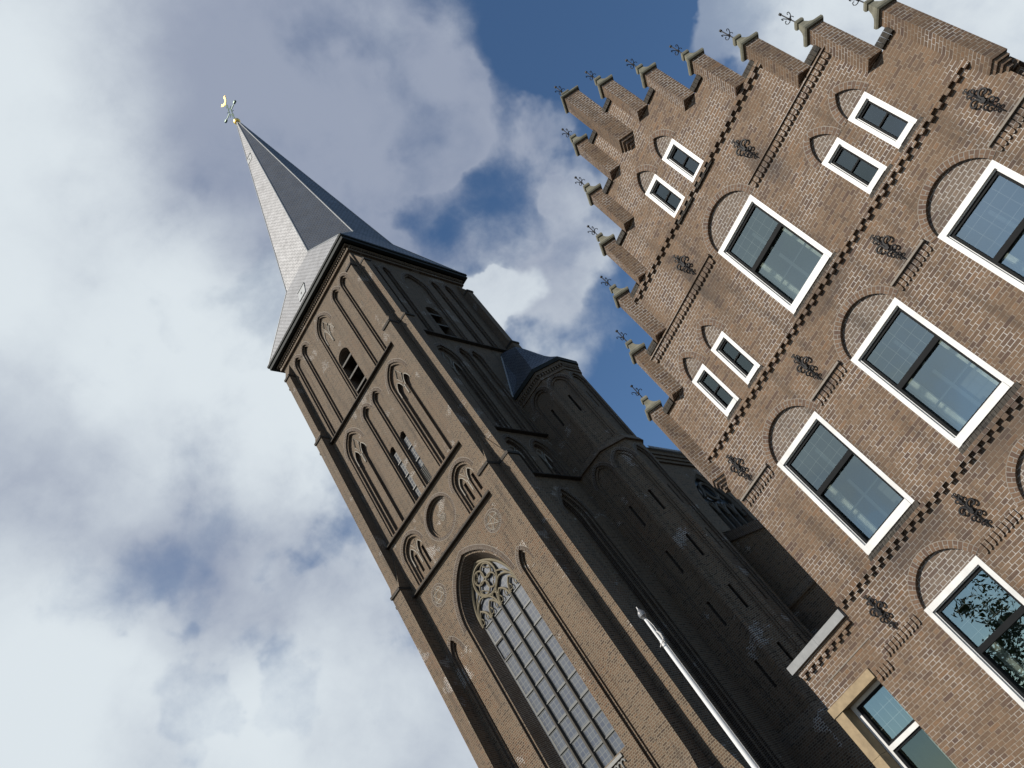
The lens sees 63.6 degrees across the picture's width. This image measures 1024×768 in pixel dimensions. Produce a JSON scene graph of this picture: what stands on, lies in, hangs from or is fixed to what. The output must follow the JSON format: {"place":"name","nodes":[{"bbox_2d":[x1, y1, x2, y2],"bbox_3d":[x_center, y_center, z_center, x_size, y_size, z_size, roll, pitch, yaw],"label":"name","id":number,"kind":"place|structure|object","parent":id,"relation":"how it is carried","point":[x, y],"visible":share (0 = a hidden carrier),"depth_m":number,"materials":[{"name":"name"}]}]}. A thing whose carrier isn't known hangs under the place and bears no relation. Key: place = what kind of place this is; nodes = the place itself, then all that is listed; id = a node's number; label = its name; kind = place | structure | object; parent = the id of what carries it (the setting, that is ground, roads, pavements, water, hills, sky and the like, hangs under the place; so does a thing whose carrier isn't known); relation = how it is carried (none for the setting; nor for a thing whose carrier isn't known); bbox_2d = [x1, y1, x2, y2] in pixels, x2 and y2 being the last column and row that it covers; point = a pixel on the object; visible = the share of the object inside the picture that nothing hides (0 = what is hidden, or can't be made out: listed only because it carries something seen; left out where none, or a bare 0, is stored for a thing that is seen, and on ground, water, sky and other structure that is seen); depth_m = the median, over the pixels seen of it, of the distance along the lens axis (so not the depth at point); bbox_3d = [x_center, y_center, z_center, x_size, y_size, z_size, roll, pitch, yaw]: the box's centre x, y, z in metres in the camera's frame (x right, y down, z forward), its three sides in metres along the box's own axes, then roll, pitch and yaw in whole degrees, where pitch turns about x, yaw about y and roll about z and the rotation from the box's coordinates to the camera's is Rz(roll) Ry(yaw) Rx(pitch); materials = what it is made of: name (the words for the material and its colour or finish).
{"place":"outdoors","nodes":[
{"label":"outdoors","id":0,"kind":"place"},
{"bbox_2d":[0,0,1023,767],"label":"sky","id":1,"kind":"structure","parent":0,"point":[187,580],"materials":[{"name":"white"}]},
{"bbox_2d":[221,96,875,767],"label":"brick church","id":2,"kind":"structure","parent":0,"point":[537,530],"depth_m":37.51,"materials":[{"name":"brick"}]},
{"bbox_2d":[471,558,624,767],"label":"west window","id":3,"kind":"structure","parent":2,"relation":"in","point":[573,721],"depth_m":34.21,"materials":[{"name":"grey glass"}]},
{"bbox_2d":[694,474,748,529],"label":"nave window","id":4,"kind":"structure","parent":2,"relation":"in","point":[725,507],"depth_m":42.87,"materials":[{"name":"grey glass"}]},
{"bbox_2d":[554,0,1023,767],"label":"gabled house","id":5,"kind":"structure","parent":0,"point":[816,256],"depth_m":13.54,"materials":[{"name":"brick"}]},
{"bbox_2d":[645,174,693,224],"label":"window","id":6,"kind":"structure","parent":5,"relation":"in","point":[663,194],"depth_m":16.73,"materials":[{"name":"white paint"}]},
{"bbox_2d":[662,138,712,188],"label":"window","id":7,"kind":"structure","parent":5,"relation":"in","point":[676,155],"depth_m":16.33,"materials":[{"name":"white paint"}]},
{"bbox_2d":[692,364,741,420],"bbox_3d":[4.403,0.147,16.072,1.354,1.222,0.498,-2,-51,-37],"label":"window","id":8,"kind":"structure","parent":5,"relation":"in","point":[703,375],"depth_m":15.83,"materials":[{"name":"white paint"}]},
{"bbox_2d":[711,331,762,388],"bbox_3d":[4.678,-0.457,15.682,1.354,1.224,0.498,-2,-51,-37],"label":"window","id":9,"kind":"structure","parent":5,"relation":"in","point":[724,344],"depth_m":15.47,"materials":[{"name":"white paint"}]},
{"bbox_2d":[718,194,836,317],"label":"window","id":10,"kind":"structure","parent":5,"relation":"in","point":[772,252],"depth_m":15.16,"materials":[{"name":"white paint"}]},
{"bbox_2d":[777,411,919,560],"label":"window","id":11,"kind":"structure","parent":5,"relation":"in","point":[841,474],"depth_m":14.23,"materials":[{"name":"white paint"}]},
{"bbox_2d":[822,137,892,197],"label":"window","id":12,"kind":"structure","parent":5,"relation":"in","point":[855,166],"depth_m":13.54,"materials":[{"name":"white paint"}]},
{"bbox_2d":[848,91,925,152],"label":"window","id":13,"kind":"structure","parent":5,"relation":"in","point":[872,114],"depth_m":13.15,"materials":[{"name":"white paint"}]},
{"bbox_2d":[851,297,1021,454],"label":"window","id":14,"kind":"structure","parent":5,"relation":"in","point":[947,385],"depth_m":13.04,"materials":[{"name":"white paint"}]},
{"bbox_2d":[924,556,1023,708],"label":"window","id":15,"kind":"structure","parent":5,"relation":"in","point":[978,600],"depth_m":12.35,"materials":[{"name":"white paint"}]},
{"bbox_2d":[938,160,1023,291],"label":"window","id":16,"kind":"structure","parent":5,"relation":"in","point":[987,227],"depth_m":12.16,"materials":[{"name":"white paint"}]},
{"label":"pavement","id":17,"kind":"structure","parent":0,"visible":0},
{"bbox_2d":[636,607,758,767],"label":"flagpole","id":18,"kind":"object","parent":17,"relation":"on","point":[719,719],"visible":1,"depth_m":8.48,"materials":[{"name":"white metal"}]}
]}

